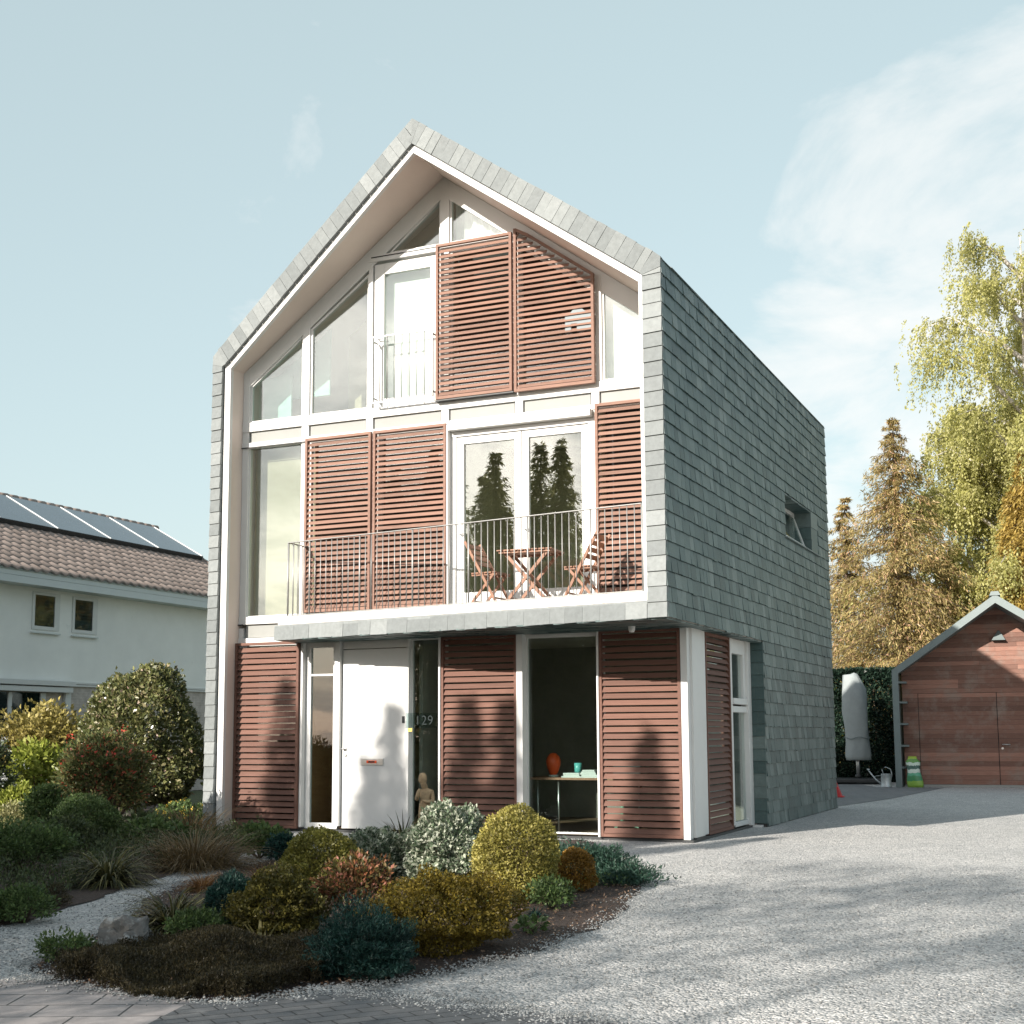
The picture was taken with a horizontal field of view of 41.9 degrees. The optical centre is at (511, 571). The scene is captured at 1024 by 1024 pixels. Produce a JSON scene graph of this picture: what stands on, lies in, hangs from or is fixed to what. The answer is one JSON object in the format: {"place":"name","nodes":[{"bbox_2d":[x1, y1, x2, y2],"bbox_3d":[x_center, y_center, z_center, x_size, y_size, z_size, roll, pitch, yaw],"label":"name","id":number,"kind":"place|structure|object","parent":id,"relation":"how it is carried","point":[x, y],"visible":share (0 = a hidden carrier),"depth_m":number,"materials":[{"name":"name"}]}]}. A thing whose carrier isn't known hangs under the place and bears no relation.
{"place":"outdoors","nodes":[
{"label":"outdoors","id":0,"kind":"place"},
{"bbox_2d":[0,980,188,1023],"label":"slab path","id":1,"kind":"structure","parent":0,"point":[37,1003],"depth_m":7.08,"materials":[{"name":"concrete"}]},
{"bbox_2d":[0,492,208,790],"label":"neighbour house","id":2,"kind":"structure","parent":0,"point":[90,601],"depth_m":32.76,"materials":[{"name":"paint"}]},
{"bbox_2d":[0,692,45,748],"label":"window","id":3,"kind":"structure","parent":2,"relation":"in","point":[7,699],"depth_m":29.81,"materials":[{"name":"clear glass"}]},
{"bbox_2d":[30,591,60,634],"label":"window","id":4,"kind":"structure","parent":2,"relation":"in","point":[45,606],"depth_m":30.72,"materials":[{"name":"white glass"}]},
{"bbox_2d":[70,596,98,638],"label":"window","id":5,"kind":"structure","parent":2,"relation":"in","point":[84,610],"depth_m":31.88,"materials":[{"name":"white glass"}]},
{"bbox_2d":[144,790,236,832],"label":"ground","id":6,"kind":"structure","parent":0,"point":[196,797],"depth_m":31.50,"materials":[{"name":"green plant"}]},
{"bbox_2d":[172,871,222,892],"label":"grass tuft","id":7,"kind":"object","parent":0,"point":[201,884],"visible":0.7,"depth_m":12.35,"materials":[{"name":"orange plant"}]},
{"bbox_2d":[227,819,292,858],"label":"geranium","id":8,"kind":"object","parent":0,"point":[277,828],"visible":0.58,"depth_m":15.56,"materials":[{"name":"green plant"}]},
{"bbox_2d":[149,988,614,1023],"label":"brick road","id":9,"kind":"structure","parent":0,"point":[325,1009],"depth_m":6.84,"materials":[{"name":"brick"}]},
{"bbox_2d":[0,782,1023,1023],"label":"gravel drive","id":10,"kind":"structure","parent":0,"point":[964,829],"depth_m":9.75,"materials":[{"name":"gravel"}]},
{"bbox_2d":[0,804,237,925],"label":"flower bed","id":11,"kind":"object","parent":10,"relation":"on","point":[83,896],"visible":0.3,"depth_m":12.88,"materials":[{"name":"brown soil"}]},
{"bbox_2d":[0,734,28,791],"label":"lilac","id":12,"kind":"object","parent":11,"relation":"on","point":[5,781],"visible":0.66,"depth_m":19.82,"materials":[{"name":"green plant"}]},
{"bbox_2d":[0,777,36,810],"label":"laurel","id":13,"kind":"object","parent":11,"relation":"on","point":[17,791],"visible":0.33,"depth_m":19.03,"materials":[{"name":"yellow plant"}]},
{"bbox_2d":[0,799,51,825],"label":"cream shrub","id":14,"kind":"object","parent":11,"relation":"on","point":[5,812],"visible":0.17,"depth_m":18.23,"materials":[{"name":"yellow plant"}]},
{"bbox_2d":[0,881,62,923],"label":"plant","id":15,"kind":"object","parent":11,"relation":"on","point":[17,899],"visible":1,"depth_m":10.27,"materials":[{"name":"green plant"}]},
{"bbox_2d":[0,881,73,922],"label":"heath mat","id":16,"kind":"object","parent":11,"relation":"on","point":[59,891],"visible":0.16,"depth_m":11.41,"materials":[{"name":"green plant"}]},
{"bbox_2d":[2,735,77,796],"bbox_3d":[-7.379,3.282,20.823,1.253,1.479,1.174,-3,-8,24],"label":"laurel","id":17,"kind":"object","parent":11,"relation":"on","point":[37,757],"visible":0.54,"depth_m":20.61,"materials":[{"name":"green plant"}]},
{"bbox_2d":[0,813,83,873],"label":"dark shrub","id":18,"kind":"object","parent":11,"relation":"on","point":[45,837],"visible":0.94,"depth_m":13.78,"materials":[{"name":"green plant"}]},
{"bbox_2d":[0,697,84,765],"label":"shrub","id":19,"kind":"object","parent":11,"relation":"on","point":[53,724],"visible":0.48,"depth_m":25.37,"materials":[{"name":"yellow plant"}]},
{"bbox_2d":[15,781,72,824],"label":"azalea","id":20,"kind":"object","parent":11,"relation":"on","point":[38,801],"visible":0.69,"depth_m":17.70,"materials":[{"name":"green plant"}]},
{"bbox_2d":[33,809,107,856],"bbox_3d":[-5.297,3.103,15.786,1.007,0.582,0.991,-3,-8,24],"label":"dark shrub","id":21,"kind":"object","parent":11,"relation":"on","point":[78,824],"visible":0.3,"depth_m":15.68,"materials":[{"name":"green plant"}]},
{"bbox_2d":[46,792,124,848],"bbox_3d":[-5.410,3.167,16.985,0.955,0.741,0.914,-3,-8,24],"label":"box ball","id":22,"kind":"object","parent":11,"relation":"on","point":[111,815],"visible":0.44,"depth_m":16.83,"materials":[{"name":"green plant"}]},
{"bbox_2d":[47,724,156,820],"bbox_3d":[-5.719,2.944,18.717,1.523,1.628,1.567,-3,-8,24],"label":"red tip shrub","id":23,"kind":"object","parent":11,"relation":"on","point":[118,768],"visible":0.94,"depth_m":18.43,"materials":[{"name":"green plant"}]},
{"bbox_2d":[45,842,166,891],"bbox_3d":[-3.888,2.820,12.882,1.258,0.416,1.271,6,-10,-44],"label":"strap clump","id":24,"kind":"object","parent":11,"relation":"on","point":[106,875],"visible":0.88,"depth_m":12.73,"materials":[{"name":"green plant"}]},
{"bbox_2d":[0,808,263,898],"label":"ground cover","id":25,"kind":"object","parent":11,"relation":"on","point":[112,846],"visible":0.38,"depth_m":14.07,"materials":[{"name":"green plant"}]},
{"bbox_2d":[71,659,204,813],"bbox_3d":[-6.458,2.917,23.331,2.448,2.781,2.063,1,-7,-8],"label":"camellia","id":26,"kind":"object","parent":11,"relation":"on","point":[134,693],"visible":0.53,"depth_m":22.90,"materials":[{"name":"green plant"}]},
{"bbox_2d":[125,807,179,835],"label":"hosta","id":27,"kind":"object","parent":11,"relation":"on","point":[141,813],"visible":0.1,"depth_m":17.98,"materials":[{"name":"green plant"}]},
{"bbox_2d":[117,811,194,852],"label":"hosta","id":28,"kind":"object","parent":11,"relation":"on","point":[149,821],"visible":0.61,"depth_m":16.35,"materials":[{"name":"green plant"}]},
{"bbox_2d":[153,797,202,824],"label":"shrub","id":29,"kind":"object","parent":11,"relation":"on","point":[187,804],"visible":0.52,"depth_m":21.10,"materials":[{"name":"green plant"}]},
{"bbox_2d":[108,821,277,876],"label":"brown grass","id":30,"kind":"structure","parent":11,"relation":"on","point":[193,856],"depth_m":14.27,"materials":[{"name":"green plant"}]},
{"bbox_2d":[152,801,241,840],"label":"brown grass","id":31,"kind":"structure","parent":11,"relation":"on","point":[209,821],"depth_m":18.55,"materials":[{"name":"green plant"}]},
{"bbox_2d":[28,840,643,1001],"bbox_3d":[-0.998,2.993,12.754,4.508,0.001,11.295,-1,-7,8],"label":"flower bed","id":32,"kind":"object","parent":10,"relation":"on","point":[487,948],"visible":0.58,"depth_m":9.65,"materials":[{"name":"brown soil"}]},
{"bbox_2d":[32,925,97,962],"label":"plant","id":33,"kind":"object","parent":32,"relation":"on","point":[47,946],"visible":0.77,"depth_m":8.53,"materials":[{"name":"green plant"}]},
{"bbox_2d":[97,915,153,945],"bbox_3d":[-2.543,2.408,8.849,0.326,0.278,0.337,0,-7,1],"label":"rock","id":34,"kind":"object","parent":32,"relation":"on","point":[111,930],"visible":0.55,"depth_m":8.76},
{"bbox_2d":[101,885,219,940],"bbox_3d":[-2.468,2.459,9.758,1.165,0.361,1.106,-3,-8,24],"label":"strap clump","id":35,"kind":"object","parent":32,"relation":"on","point":[159,912],"visible":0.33,"depth_m":9.66,"materials":[{"name":"green plant"}]},
{"bbox_2d":[51,922,324,999],"bbox_3d":[-1.903,2.325,8.104,1.816,0.263,1.588,-3,-8,24],"label":"heath mat","id":36,"kind":"object","parent":32,"relation":"on","point":[208,957],"visible":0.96,"depth_m":7.83,"materials":[{"name":"brown plant"}]},
{"bbox_2d":[162,904,228,937],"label":"plant","id":37,"kind":"object","parent":32,"relation":"on","point":[189,918],"visible":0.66,"depth_m":9.22,"materials":[{"name":"green plant"}]},
{"bbox_2d":[201,868,250,924],"bbox_3d":[-2.050,2.387,9.686,0.396,0.498,0.458,2,-7,-19],"label":"blue juniper","id":38,"kind":"object","parent":32,"relation":"on","point":[220,890],"visible":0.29,"depth_m":9.65,"materials":[{"name":"teal plant"}]},
{"bbox_2d":[243,917,277,935],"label":"iris clump","id":39,"kind":"object","parent":32,"relation":"on","point":[259,926],"visible":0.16,"depth_m":9.10,"materials":[{"name":"green plant"}]},
{"bbox_2d":[217,860,331,937],"bbox_3d":[-1.687,2.327,9.443,0.741,0.546,0.815,-3,-8,24],"label":"box mound","id":40,"kind":"object","parent":32,"relation":"on","point":[291,902],"visible":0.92,"depth_m":9.29,"materials":[{"name":"green plant"}]},
{"bbox_2d":[261,831,295,860],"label":"shrub","id":41,"kind":"object","parent":32,"relation":"on","point":[280,841],"visible":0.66,"depth_m":14.86,"materials":[{"name":"teal plant"}]},
{"bbox_2d":[277,824,360,889],"bbox_3d":[-1.778,2.639,12.315,0.791,0.619,0.780,2,-7,-21],"label":"box ball","id":42,"kind":"object","parent":32,"relation":"on","point":[322,839],"visible":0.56,"depth_m":12.11,"materials":[{"name":"green plant"}]},
{"bbox_2d":[306,847,398,924],"bbox_3d":[-1.171,2.362,9.973,0.744,0.604,0.700,-3,-8,24],"label":"nandina","id":43,"kind":"object","parent":32,"relation":"on","point":[356,871],"visible":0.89,"depth_m":9.87,"materials":[{"name":"red plant"}]},
{"bbox_2d":[299,889,421,980],"bbox_3d":[-0.912,2.177,8.004,0.756,0.495,0.812,0,-7,-5],"label":"blue juniper","id":44,"kind":"object","parent":32,"relation":"on","point":[380,943],"visible":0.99,"depth_m":7.83,"materials":[{"name":"teal plant"}]},
{"bbox_2d":[348,825,405,880],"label":"variegated shrub","id":45,"kind":"object","parent":32,"relation":"on","point":[374,841],"visible":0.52,"depth_m":12.87,"materials":[{"name":"green plant"}]},
{"bbox_2d":[370,809,422,834],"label":"iris clump","id":46,"kind":"object","parent":32,"relation":"on","point":[400,829],"visible":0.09,"depth_m":16.28,"materials":[{"name":"green plant"}]},
{"bbox_2d":[415,773,434,817],"bbox_3d":[-1.142,3.110,17.543,0.265,0.935,0.260,-1,-7,4],"label":"garden statue","id":47,"kind":"object","parent":32,"relation":"on","point":[425,794],"visible":0.62,"depth_m":17.51,"materials":[{"name":"stone"}]},
{"bbox_2d":[220,854,629,909],"bbox_3d":[-0.784,2.902,12.703,3.615,0.233,4.077,-3,-8,24],"label":"ground cover","id":48,"kind":"object","parent":32,"relation":"on","point":[510,891],"visible":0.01,"depth_m":12.19,"materials":[{"name":"green plant"}]},
{"bbox_2d":[394,797,487,879],"bbox_3d":[-0.591,2.586,12.841,0.930,0.842,0.932,-3,-8,24],"label":"variegated shrub","id":49,"kind":"object","parent":32,"relation":"on","point":[450,829],"visible":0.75,"depth_m":12.62,"materials":[{"name":"green plant"}]},
{"bbox_2d":[353,862,529,958],"bbox_3d":[-0.439,2.232,8.923,1.147,0.596,1.197,5,-9,-37],"label":"spreading shrub","id":50,"kind":"object","parent":32,"relation":"on","point":[489,919],"visible":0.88,"depth_m":8.69,"materials":[{"name":"yellow plant"}]},
{"bbox_2d":[467,802,561,899],"bbox_3d":[0.027,2.412,11.490,0.815,0.852,0.797,-3,-8,24],"label":"box ball","id":51,"kind":"object","parent":32,"relation":"on","point":[505,824],"visible":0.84,"depth_m":11.31,"materials":[{"name":"plant"}]},
{"bbox_2d":[512,911,549,934],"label":"seedling","id":52,"kind":"object","parent":32,"relation":"on","point":[533,922],"visible":0.94,"depth_m":9.62,"materials":[{"name":"green plant"}]},
{"bbox_2d":[522,905,548,916],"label":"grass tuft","id":53,"kind":"object","parent":32,"relation":"on","point":[538,913],"visible":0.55,"depth_m":10.50,"materials":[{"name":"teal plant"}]},
{"bbox_2d":[520,873,576,910],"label":"plant","id":54,"kind":"object","parent":32,"relation":"on","point":[548,890],"visible":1,"depth_m":10.94,"materials":[{"name":"green plant"}]},
{"bbox_2d":[555,846,598,891],"bbox_3d":[0.584,2.717,12.219,0.416,0.412,0.435,-3,-8,24],"label":"box ball","id":55,"kind":"object","parent":32,"relation":"on","point":[585,866],"visible":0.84,"depth_m":12.12,"materials":[{"name":"orange plant"}]},
{"bbox_2d":[552,836,648,883],"bbox_3d":[0.710,2.835,13.285,1.362,0.476,1.310,-3,-8,24],"label":"creeping juniper","id":56,"kind":"object","parent":32,"relation":"on","point":[599,852],"visible":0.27,"depth_m":13.10,"materials":[{"name":"green plant"}]},
{"bbox_2d":[581,852,680,887],"bbox_3d":[1.119,2.839,12.740,0.918,0.315,0.892,-3,-8,24],"label":"creeping juniper","id":57,"kind":"object","parent":32,"relation":"on","point":[634,872],"visible":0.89,"depth_m":12.65,"materials":[{"name":"green plant"}]},
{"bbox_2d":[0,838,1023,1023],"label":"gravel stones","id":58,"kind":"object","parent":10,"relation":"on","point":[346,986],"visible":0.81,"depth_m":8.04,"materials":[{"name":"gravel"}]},
{"bbox_2d":[828,496,890,728],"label":"spruce","id":59,"kind":"object","parent":10,"relation":"on","point":[845,547],"visible":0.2,"depth_m":47.97,"materials":[{"name":"plant"}]},
{"bbox_2d":[830,417,982,768],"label":"spruce","id":60,"kind":"object","parent":10,"relation":"on","point":[895,574],"visible":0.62,"depth_m":44.27,"materials":[{"name":"plant"}]},
{"bbox_2d":[905,756,923,786],"bbox_3d":[10.524,5.238,34.940,0.465,0.800,0.218,-4,-8,29],"label":"fertiliser bag","id":61,"kind":"object","parent":10,"relation":"on","point":[914,778],"visible":1,"depth_m":34.88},
{"bbox_2d":[838,222,1023,653],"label":"birch","id":62,"kind":"object","parent":10,"relation":"on","point":[987,292],"visible":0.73,"depth_m":45.59,"materials":[{"name":"green plant"}]},
{"bbox_2d":[918,561,970,649],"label":"spruce","id":63,"kind":"object","parent":10,"relation":"on","point":[953,612],"visible":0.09,"depth_m":44.62,"materials":[{"name":"plant"}]},
{"bbox_2d":[870,396,1023,661],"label":"birch","id":64,"kind":"object","parent":10,"relation":"on","point":[976,496],"visible":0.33,"depth_m":46.08,"materials":[{"name":"green plant"}]},
{"bbox_2d":[892,591,1023,787],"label":"garage","id":65,"kind":"structure","parent":10,"relation":"on","point":[958,711],"depth_m":35.23,"materials":[{"name":"brown wood"}]},
{"bbox_2d":[918,693,999,784],"bbox_3d":[11.790,4.409,35.258,1.959,2.390,0.036,-3,-7,20],"label":"door","id":66,"kind":"structure","parent":65,"relation":"in","point":[934,745],"depth_m":35.24,"materials":[{"name":"brown wood"}]},
{"bbox_2d":[997,692,1023,784],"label":"door","id":67,"kind":"structure","parent":65,"relation":"in","point":[1011,737],"depth_m":34.79,"materials":[{"name":"brown wood"}]},
{"bbox_2d":[979,439,1023,610],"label":"golden cypress","id":68,"kind":"object","parent":10,"relation":"on","point":[1013,529],"visible":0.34,"depth_m":42.85,"materials":[{"name":"yellow plant"}]},
{"bbox_2d":[0,0,1023,668],"label":"sky","id":69,"kind":"structure","parent":0,"point":[809,169],"materials":[{"name":"blue"}]},
{"bbox_2d":[202,118,837,842],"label":"house","id":70,"kind":"structure","parent":0,"point":[414,386],"depth_m":20.08,"materials":[{"name":"white paint"}]},
{"bbox_2d":[242,644,303,827],"bbox_3d":[-3.673,2.512,20.611,1.105,2.810,0.060,-3,-8,24],"label":"window","id":71,"kind":"structure","parent":70,"relation":"in","point":[282,644],"depth_m":20.82,"materials":[{"name":"white paint"}]},
{"bbox_2d":[246,443,301,616],"bbox_3d":[-3.714,-0.651,20.977,0.995,2.710,0.060,-3,-8,24],"label":"window","id":72,"kind":"structure","parent":70,"relation":"in","point":[251,449],"depth_m":21.15,"materials":[{"name":"white paint"}]},
{"bbox_2d":[250,337,302,422],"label":"window","id":73,"kind":"structure","parent":70,"relation":"in","point":[299,341],"depth_m":21.31,"materials":[{"name":"white paint"}]},
{"bbox_2d":[304,642,338,828],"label":"window","id":74,"kind":"structure","parent":70,"relation":"in","point":[309,655],"depth_m":20.28,"materials":[{"name":"white paint"}]},
{"bbox_2d":[307,435,367,613],"bbox_3d":[-2.626,-0.716,20.494,1.130,2.710,0.060,-3,-8,24],"label":"window","id":75,"kind":"structure","parent":70,"relation":"in","point":[311,473],"depth_m":20.70,"materials":[{"name":"white paint"}]},
{"bbox_2d":[310,274,368,415],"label":"window","id":76,"kind":"structure","parent":70,"relation":"in","point":[366,278],"depth_m":20.94,"materials":[{"name":"white paint"}]},
{"bbox_2d":[341,639,405,829],"bbox_3d":[-2.046,2.405,19.785,1.095,2.777,0.120,-3,-8,24],"label":"front door","id":77,"kind":"structure","parent":70,"relation":"in","point":[373,749],"depth_m":19.78,"materials":[{"name":"white paint"}]},
{"bbox_2d":[374,255,435,407],"bbox_3d":[-1.598,-3.660,20.352,1.140,2.260,0.124,-3,-8,24],"label":"upper door","id":78,"kind":"structure","parent":70,"relation":"in","point":[381,270],"depth_m":20.47,"materials":[{"name":"white paint"}]},
{"bbox_2d":[378,427,442,609],"bbox_3d":[-1.472,-0.784,19.981,1.160,2.710,0.060,-3,-8,24],"label":"window","id":79,"kind":"structure","parent":70,"relation":"in","point":[440,428],"depth_m":20.19,"materials":[{"name":"white paint"}]},
{"bbox_2d":[390,202,439,252],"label":"window","id":80,"kind":"structure","parent":70,"relation":"in","point":[418,225],"depth_m":20.50,"materials":[{"name":"white paint"}]},
{"bbox_2d":[411,638,437,824],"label":"window","id":81,"kind":"structure","parent":70,"relation":"in","point":[412,640],"depth_m":19.61,"materials":[{"name":"white paint"}]},
{"bbox_2d":[450,201,499,241],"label":"window","id":82,"kind":"structure","parent":70,"relation":"in","point":[451,203],"depth_m":20.24,"materials":[{"name":"white paint"}]},
{"bbox_2d":[445,637,506,803],"bbox_3d":[-0.415,2.324,19.163,1.205,2.800,0.060,-3,-8,24],"label":"window","id":83,"kind":"structure","parent":70,"relation":"in","point":[506,637],"depth_m":19.41,"materials":[{"name":"white paint"}]},
{"bbox_2d":[450,242,507,394],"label":"window","id":84,"kind":"structure","parent":70,"relation":"in","point":[503,243],"depth_m":20.04,"materials":[{"name":"white paint"}]},
{"bbox_2d":[464,541,510,603],"bbox_3d":[-0.329,0.040,18.681,0.562,0.940,0.430,-4,-8,30],"label":"folding chair","id":85,"kind":"object","parent":70,"relation":"on","point":[490,573],"visible":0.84,"depth_m":18.67,"materials":[{"name":"brown wood"}]},
{"bbox_2d":[457,431,522,603],"bbox_3d":[-0.330,-0.769,19.434,1.035,2.505,0.124,-3,-8,24],"label":"balcony door","id":86,"kind":"structure","parent":70,"relation":"in","point":[516,436],"depth_m":19.50,"materials":[{"name":"white paint"}]},
{"bbox_2d":[496,547,563,599],"bbox_3d":[0.259,0.093,18.342,0.792,0.752,0.580,-3,-7,20],"label":"folding table","id":87,"kind":"object","parent":70,"relation":"on","point":[531,554],"visible":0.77,"depth_m":18.26,"materials":[{"name":"brown wood"}]},
{"bbox_2d":[522,424,589,599],"bbox_3d":[0.619,-0.825,19.012,1.025,2.505,0.124,-3,-8,24],"label":"balcony door","id":88,"kind":"structure","parent":70,"relation":"in","point":[583,429],"depth_m":19.08,"materials":[{"name":"white paint"}]},
{"bbox_2d":[519,246,595,387],"bbox_3d":[0.667,-3.764,19.372,1.200,2.235,0.060,-3,-8,24],"label":"window","id":89,"kind":"structure","parent":70,"relation":"in","point":[521,247],"depth_m":19.55,"materials":[{"name":"white paint"}]},
{"bbox_2d":[526,635,597,834],"bbox_3d":[0.724,2.265,18.645,1.110,2.740,0.060,-3,-8,24],"label":"window","id":90,"kind":"structure","parent":70,"relation":"in","point":[527,638],"depth_m":18.85,"materials":[{"name":"white paint"}]},
{"bbox_2d":[565,308,590,333],"bbox_3d":[0.948,-3.599,19.062,0.405,0.360,0.016,-3,-8,24],"label":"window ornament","id":91,"kind":"object","parent":70,"relation":"attached to","point":[578,316],"depth_m":19.05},
{"bbox_2d":[564,530,610,595],"bbox_3d":[1.002,-0.051,17.990,0.562,0.940,0.430,-4,-8,28],"label":"folding chair","id":92,"kind":"object","parent":70,"relation":"on","point":[594,558],"visible":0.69,"depth_m":17.92,"materials":[{"name":"brown wood"}]},
{"bbox_2d":[530,776,654,831],"bbox_3d":[1.142,3.324,19.025,1.800,0.785,0.720,-3,-8,24],"label":"desk","id":93,"kind":"object","parent":70,"relation":"on","point":[538,778],"visible":0.53,"depth_m":18.91,"materials":[{"name":"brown wood"}]},
{"bbox_2d":[546,753,560,776],"bbox_3d":[0.599,2.789,19.279,0.210,0.345,0.207,-3,-8,24],"label":"vase","id":94,"kind":"object","parent":93,"relation":"on","point":[553,761],"visible":0.99,"depth_m":19.21,"materials":[{"name":"ceramic"}]},
{"bbox_2d":[580,770,597,777],"bbox_3d":[1.141,2.857,18.883,0.327,0.108,0.200,-3,-8,24],"label":"paper stack","id":95,"kind":"object","parent":93,"relation":"on","point":[588,773],"visible":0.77,"depth_m":18.81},
{"bbox_2d":[602,293,639,380],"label":"window","id":96,"kind":"structure","parent":70,"relation":"in","point":[603,295],"depth_m":19.01,"materials":[{"name":"white paint"}]},
{"bbox_2d":[607,766,641,827],"bbox_3d":[1.579,3.205,19.204,0.628,0.940,0.604,-3,-8,24],"label":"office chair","id":97,"kind":"object","parent":70,"relation":"on","point":[624,786],"visible":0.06,"depth_m":19.40,"materials":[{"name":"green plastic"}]},
{"bbox_2d":[602,631,666,827],"bbox_3d":[1.794,2.193,18.182,1.165,2.800,0.060,-3,-8,24],"label":"window","id":98,"kind":"structure","parent":70,"relation":"in","point":[666,631],"depth_m":18.40,"materials":[{"name":"white paint"}]},
{"bbox_2d":[725,638,754,826],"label":"window","id":99,"kind":"structure","parent":70,"relation":"in","point":[737,647],"depth_m":20.52,"materials":[{"name":"white paint"}]},
{"bbox_2d":[785,508,805,546],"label":"window","id":100,"kind":"structure","parent":70,"relation":"in","point":[792,530],"depth_m":24.26,"materials":[{"name":"glass"}]},
{"bbox_2d":[837,783,939,805],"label":"patio","id":101,"kind":"structure","parent":0,"point":[854,793],"depth_m":31.96,"materials":[{"name":"concrete"}]},
{"bbox_2d":[836,673,880,782],"bbox_3d":[9.646,4.404,37.773,1.700,3.090,0.900,-2,-7,14],"label":"covered parasol","id":102,"kind":"object","parent":101,"relation":"on","point":[855,716],"visible":0.9,"depth_m":37.58,"materials":[{"name":"grey fabric"}]},
{"bbox_2d":[832,666,916,781],"bbox_3d":[10.325,4.613,39.653,3.496,3.629,1.381,-3,-8,24],"label":"hedge","id":103,"kind":"object","parent":101,"relation":"on","point":[872,678],"visible":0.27,"depth_m":39.06,"materials":[{"name":"green plant"}]},
{"bbox_2d":[867,767,891,786],"bbox_3d":[9.652,5.389,35.072,0.646,0.541,0.280,-2,-7,16],"label":"watering can","id":104,"kind":"object","parent":101,"relation":"on","point":[886,779],"visible":1,"depth_m":34.93,"materials":[{"name":"metal"}]},
{"bbox_2d":[957,388,1023,590],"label":"birch","id":105,"kind":"object","parent":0,"point":[996,486],"depth_m":51.18,"materials":[{"name":"green plant"}]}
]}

